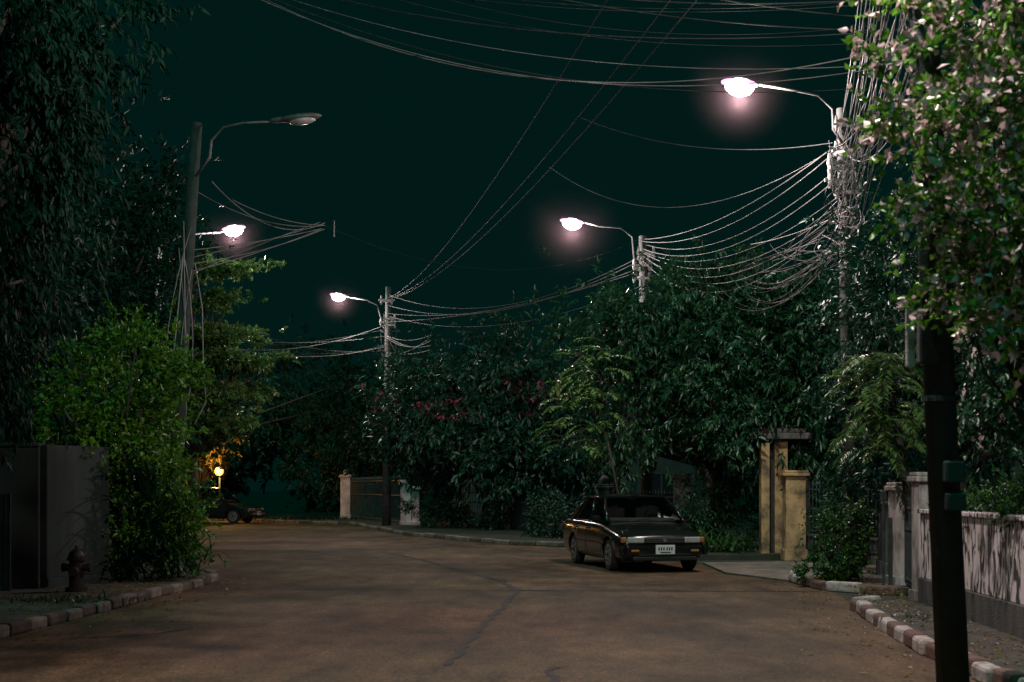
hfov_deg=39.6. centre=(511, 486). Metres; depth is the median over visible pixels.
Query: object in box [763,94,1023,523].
shade tree
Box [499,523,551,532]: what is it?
plinth
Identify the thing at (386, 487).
street lamp
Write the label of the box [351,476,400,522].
iron gate
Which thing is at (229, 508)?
parked car
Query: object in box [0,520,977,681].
road
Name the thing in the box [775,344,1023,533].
walls
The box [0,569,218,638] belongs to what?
kerb
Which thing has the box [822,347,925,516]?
tree fern
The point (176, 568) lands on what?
shrub
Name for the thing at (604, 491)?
shaft
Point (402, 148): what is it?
sky
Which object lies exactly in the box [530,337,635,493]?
tree
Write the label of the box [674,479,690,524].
shaft
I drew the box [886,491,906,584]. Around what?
shaft
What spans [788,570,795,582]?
boulder
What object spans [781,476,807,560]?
gate pillar
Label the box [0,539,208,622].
pavement
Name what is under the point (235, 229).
street lamp
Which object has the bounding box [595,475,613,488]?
cap
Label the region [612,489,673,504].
iron fence
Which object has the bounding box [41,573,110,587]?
plinth
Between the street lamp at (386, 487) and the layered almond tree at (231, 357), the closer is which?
the layered almond tree at (231, 357)
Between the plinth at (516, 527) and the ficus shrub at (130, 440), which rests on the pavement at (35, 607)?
the ficus shrub at (130, 440)
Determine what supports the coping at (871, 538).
on the panel at (870, 547)
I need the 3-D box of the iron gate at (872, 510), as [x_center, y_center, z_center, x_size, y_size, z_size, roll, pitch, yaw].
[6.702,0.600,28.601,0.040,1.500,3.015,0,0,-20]
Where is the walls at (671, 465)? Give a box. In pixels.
[453,400,706,520]
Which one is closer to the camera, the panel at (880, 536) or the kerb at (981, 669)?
the kerb at (981, 669)
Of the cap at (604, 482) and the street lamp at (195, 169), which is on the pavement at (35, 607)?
the street lamp at (195, 169)
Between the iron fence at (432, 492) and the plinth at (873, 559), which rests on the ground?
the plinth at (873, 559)
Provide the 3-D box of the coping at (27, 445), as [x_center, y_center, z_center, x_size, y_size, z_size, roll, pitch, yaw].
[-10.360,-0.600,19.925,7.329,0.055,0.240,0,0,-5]
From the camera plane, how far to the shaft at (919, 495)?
18.05 m
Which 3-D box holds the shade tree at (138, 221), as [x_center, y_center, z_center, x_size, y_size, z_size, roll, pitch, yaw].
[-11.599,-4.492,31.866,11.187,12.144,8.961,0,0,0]
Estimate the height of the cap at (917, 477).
0.122 m
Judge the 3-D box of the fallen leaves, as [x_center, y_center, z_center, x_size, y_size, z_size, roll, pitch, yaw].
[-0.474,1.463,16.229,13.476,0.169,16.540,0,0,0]
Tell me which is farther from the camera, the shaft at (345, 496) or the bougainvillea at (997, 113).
the shaft at (345, 496)
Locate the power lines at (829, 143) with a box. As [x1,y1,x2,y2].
[245,0,909,356]
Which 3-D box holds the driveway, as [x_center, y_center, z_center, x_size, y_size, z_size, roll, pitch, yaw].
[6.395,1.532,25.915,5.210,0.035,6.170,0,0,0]
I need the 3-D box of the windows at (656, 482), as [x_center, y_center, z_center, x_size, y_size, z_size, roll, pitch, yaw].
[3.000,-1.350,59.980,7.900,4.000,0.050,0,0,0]
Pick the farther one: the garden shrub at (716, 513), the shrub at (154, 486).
the garden shrub at (716, 513)
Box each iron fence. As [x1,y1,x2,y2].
[422,487,489,525]
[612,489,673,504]
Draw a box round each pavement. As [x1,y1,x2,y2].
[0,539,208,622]
[253,513,780,559]
[811,575,911,595]
[869,600,1023,672]
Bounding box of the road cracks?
[34,553,681,681]
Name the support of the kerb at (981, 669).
on the road
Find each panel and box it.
[0,447,40,578]
[498,503,575,526]
[806,537,877,555]
[878,505,887,562]
[920,513,1023,604]
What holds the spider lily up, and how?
on the pavement at (35, 607)
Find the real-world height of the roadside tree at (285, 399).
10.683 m
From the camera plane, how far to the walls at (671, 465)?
60.00 m
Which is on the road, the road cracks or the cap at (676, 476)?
the road cracks
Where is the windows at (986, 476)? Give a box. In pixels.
[857,366,1004,510]
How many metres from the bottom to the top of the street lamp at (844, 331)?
9.653 m
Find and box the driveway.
[703,561,875,581]
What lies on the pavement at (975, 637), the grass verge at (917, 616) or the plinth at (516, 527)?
the grass verge at (917, 616)
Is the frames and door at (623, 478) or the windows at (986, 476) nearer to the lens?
the windows at (986, 476)
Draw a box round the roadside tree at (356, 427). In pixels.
[263,313,474,516]
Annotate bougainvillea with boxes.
[834,0,1023,422]
[887,0,1023,504]
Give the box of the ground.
[233,491,908,601]
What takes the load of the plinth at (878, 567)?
on the ground
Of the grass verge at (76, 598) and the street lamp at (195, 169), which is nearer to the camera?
the grass verge at (76, 598)
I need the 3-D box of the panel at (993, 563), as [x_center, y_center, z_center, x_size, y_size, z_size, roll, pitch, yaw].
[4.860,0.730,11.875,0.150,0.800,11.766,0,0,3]
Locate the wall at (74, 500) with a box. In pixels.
[41,445,108,577]
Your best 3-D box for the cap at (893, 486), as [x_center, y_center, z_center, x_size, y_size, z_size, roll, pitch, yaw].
[5.780,-0.006,21.000,0.440,0.122,0.440,0,0,-6]
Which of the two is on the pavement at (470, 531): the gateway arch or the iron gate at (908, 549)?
the gateway arch
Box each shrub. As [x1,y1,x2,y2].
[19,296,223,580]
[99,458,199,579]
[118,476,224,579]
[396,483,595,538]
[667,459,887,551]
[792,496,877,586]
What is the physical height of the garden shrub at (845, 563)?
1.448 m
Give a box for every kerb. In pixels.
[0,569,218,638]
[206,519,564,546]
[793,574,898,595]
[850,595,1023,681]
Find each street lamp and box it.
[149,223,245,535]
[161,112,320,563]
[330,287,395,525]
[560,216,654,494]
[721,75,862,569]
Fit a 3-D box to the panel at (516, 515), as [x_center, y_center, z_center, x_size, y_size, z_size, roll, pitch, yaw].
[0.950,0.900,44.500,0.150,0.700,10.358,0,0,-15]
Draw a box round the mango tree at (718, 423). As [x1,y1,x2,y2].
[523,231,922,544]
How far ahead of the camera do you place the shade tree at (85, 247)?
25.59 m
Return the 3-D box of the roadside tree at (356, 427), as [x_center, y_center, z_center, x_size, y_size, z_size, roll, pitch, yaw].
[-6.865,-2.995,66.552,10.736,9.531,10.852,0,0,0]
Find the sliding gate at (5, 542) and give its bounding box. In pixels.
[0,494,10,590]
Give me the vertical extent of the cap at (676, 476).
0.122 m
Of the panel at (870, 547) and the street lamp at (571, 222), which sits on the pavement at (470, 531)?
the street lamp at (571, 222)
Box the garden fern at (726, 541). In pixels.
[686,522,773,553]
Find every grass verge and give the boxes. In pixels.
[1,590,182,605]
[214,514,394,520]
[868,609,978,624]
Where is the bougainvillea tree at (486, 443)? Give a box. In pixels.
[348,285,639,527]
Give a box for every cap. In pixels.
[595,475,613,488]
[672,474,693,478]
[778,470,809,475]
[884,482,911,490]
[907,472,927,481]
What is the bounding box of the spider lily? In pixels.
[173,535,229,576]
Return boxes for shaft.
[340,477,350,517]
[400,483,411,524]
[411,490,419,524]
[489,485,498,528]
[597,489,611,494]
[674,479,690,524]
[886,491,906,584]
[909,482,928,600]
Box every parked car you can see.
[181,487,264,522]
[559,494,707,570]
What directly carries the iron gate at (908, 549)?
attached to the shaft at (896, 506)
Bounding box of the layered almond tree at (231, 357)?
[146,249,300,539]
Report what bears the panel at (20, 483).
on the plinth at (25, 583)
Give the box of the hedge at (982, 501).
[927,463,1023,532]
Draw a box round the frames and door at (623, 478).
[521,435,677,503]
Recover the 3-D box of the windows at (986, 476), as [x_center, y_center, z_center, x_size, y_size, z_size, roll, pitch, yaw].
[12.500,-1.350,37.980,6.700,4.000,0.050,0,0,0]
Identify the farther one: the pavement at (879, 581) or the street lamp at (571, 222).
the street lamp at (571, 222)
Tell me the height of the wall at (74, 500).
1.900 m
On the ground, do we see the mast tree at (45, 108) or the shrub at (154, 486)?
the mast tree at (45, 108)
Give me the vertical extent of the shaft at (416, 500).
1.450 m
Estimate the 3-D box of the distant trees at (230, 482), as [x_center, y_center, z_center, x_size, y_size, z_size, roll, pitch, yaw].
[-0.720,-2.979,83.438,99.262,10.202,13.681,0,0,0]
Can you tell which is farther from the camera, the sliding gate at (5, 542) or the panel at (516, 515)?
the panel at (516, 515)
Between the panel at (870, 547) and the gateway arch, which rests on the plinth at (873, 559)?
the panel at (870, 547)
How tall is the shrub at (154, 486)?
1.901 m
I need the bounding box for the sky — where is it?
[0,0,1023,490]
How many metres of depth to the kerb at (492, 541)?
43.10 m
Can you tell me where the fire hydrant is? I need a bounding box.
[61,546,91,591]
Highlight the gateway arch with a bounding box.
[746,428,811,552]
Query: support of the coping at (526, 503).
on the panel at (516, 515)
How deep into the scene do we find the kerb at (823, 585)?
20.86 m
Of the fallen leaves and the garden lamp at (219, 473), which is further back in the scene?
the garden lamp at (219, 473)
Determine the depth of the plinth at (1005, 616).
14.55 m
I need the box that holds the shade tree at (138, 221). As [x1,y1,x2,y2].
[0,89,238,495]
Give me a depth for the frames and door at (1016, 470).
37.91 m
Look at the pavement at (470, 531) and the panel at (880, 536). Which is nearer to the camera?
the panel at (880, 536)
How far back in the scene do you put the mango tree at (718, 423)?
32.30 m
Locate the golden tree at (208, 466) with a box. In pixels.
[183,398,249,485]
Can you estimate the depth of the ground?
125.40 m
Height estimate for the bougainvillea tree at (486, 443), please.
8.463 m
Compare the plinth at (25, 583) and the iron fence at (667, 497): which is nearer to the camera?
the plinth at (25, 583)
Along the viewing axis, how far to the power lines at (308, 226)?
25.55 m
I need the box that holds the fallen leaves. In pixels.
[0,570,1023,680]
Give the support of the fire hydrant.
on the pavement at (35, 607)
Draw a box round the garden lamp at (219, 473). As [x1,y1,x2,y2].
[215,467,223,520]
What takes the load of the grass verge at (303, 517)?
on the pavement at (470, 531)
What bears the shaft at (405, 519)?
on the pavement at (470, 531)
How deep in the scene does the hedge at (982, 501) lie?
15.51 m
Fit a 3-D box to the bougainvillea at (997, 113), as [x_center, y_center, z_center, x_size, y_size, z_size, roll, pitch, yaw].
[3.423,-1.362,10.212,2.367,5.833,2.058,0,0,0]
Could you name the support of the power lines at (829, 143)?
attached to the street lamp at (844, 331)
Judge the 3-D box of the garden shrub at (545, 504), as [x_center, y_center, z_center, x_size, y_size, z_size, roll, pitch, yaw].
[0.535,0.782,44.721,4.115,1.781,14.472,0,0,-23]
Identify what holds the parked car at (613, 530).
on the road
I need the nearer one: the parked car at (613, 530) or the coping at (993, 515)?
the coping at (993, 515)
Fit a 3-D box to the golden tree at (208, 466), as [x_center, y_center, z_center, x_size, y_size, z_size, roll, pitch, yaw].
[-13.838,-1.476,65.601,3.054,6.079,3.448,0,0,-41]
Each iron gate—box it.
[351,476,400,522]
[806,480,879,556]
[904,495,911,585]
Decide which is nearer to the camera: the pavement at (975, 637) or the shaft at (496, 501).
the pavement at (975, 637)
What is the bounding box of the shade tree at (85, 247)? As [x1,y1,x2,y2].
[0,63,162,455]
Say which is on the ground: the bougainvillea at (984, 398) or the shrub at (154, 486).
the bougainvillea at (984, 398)
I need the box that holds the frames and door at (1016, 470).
[859,406,1023,513]
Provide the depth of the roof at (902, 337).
38.59 m
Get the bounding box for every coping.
[0,443,42,446]
[498,501,577,505]
[806,534,877,540]
[917,509,1023,521]
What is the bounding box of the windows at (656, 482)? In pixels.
[499,415,673,501]
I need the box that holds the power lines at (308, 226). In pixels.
[166,0,1022,447]
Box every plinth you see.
[11,578,40,588]
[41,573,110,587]
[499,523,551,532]
[808,551,877,564]
[876,559,887,574]
[918,577,1023,638]
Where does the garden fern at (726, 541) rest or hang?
on the pavement at (470, 531)
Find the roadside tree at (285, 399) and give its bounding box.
[109,245,372,513]
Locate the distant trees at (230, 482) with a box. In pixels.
[37,359,758,512]
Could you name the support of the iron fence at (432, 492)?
on the pavement at (470, 531)
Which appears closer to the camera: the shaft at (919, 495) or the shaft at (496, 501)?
the shaft at (919, 495)
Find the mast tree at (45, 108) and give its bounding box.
[0,0,209,474]
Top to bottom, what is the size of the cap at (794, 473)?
0.122 m

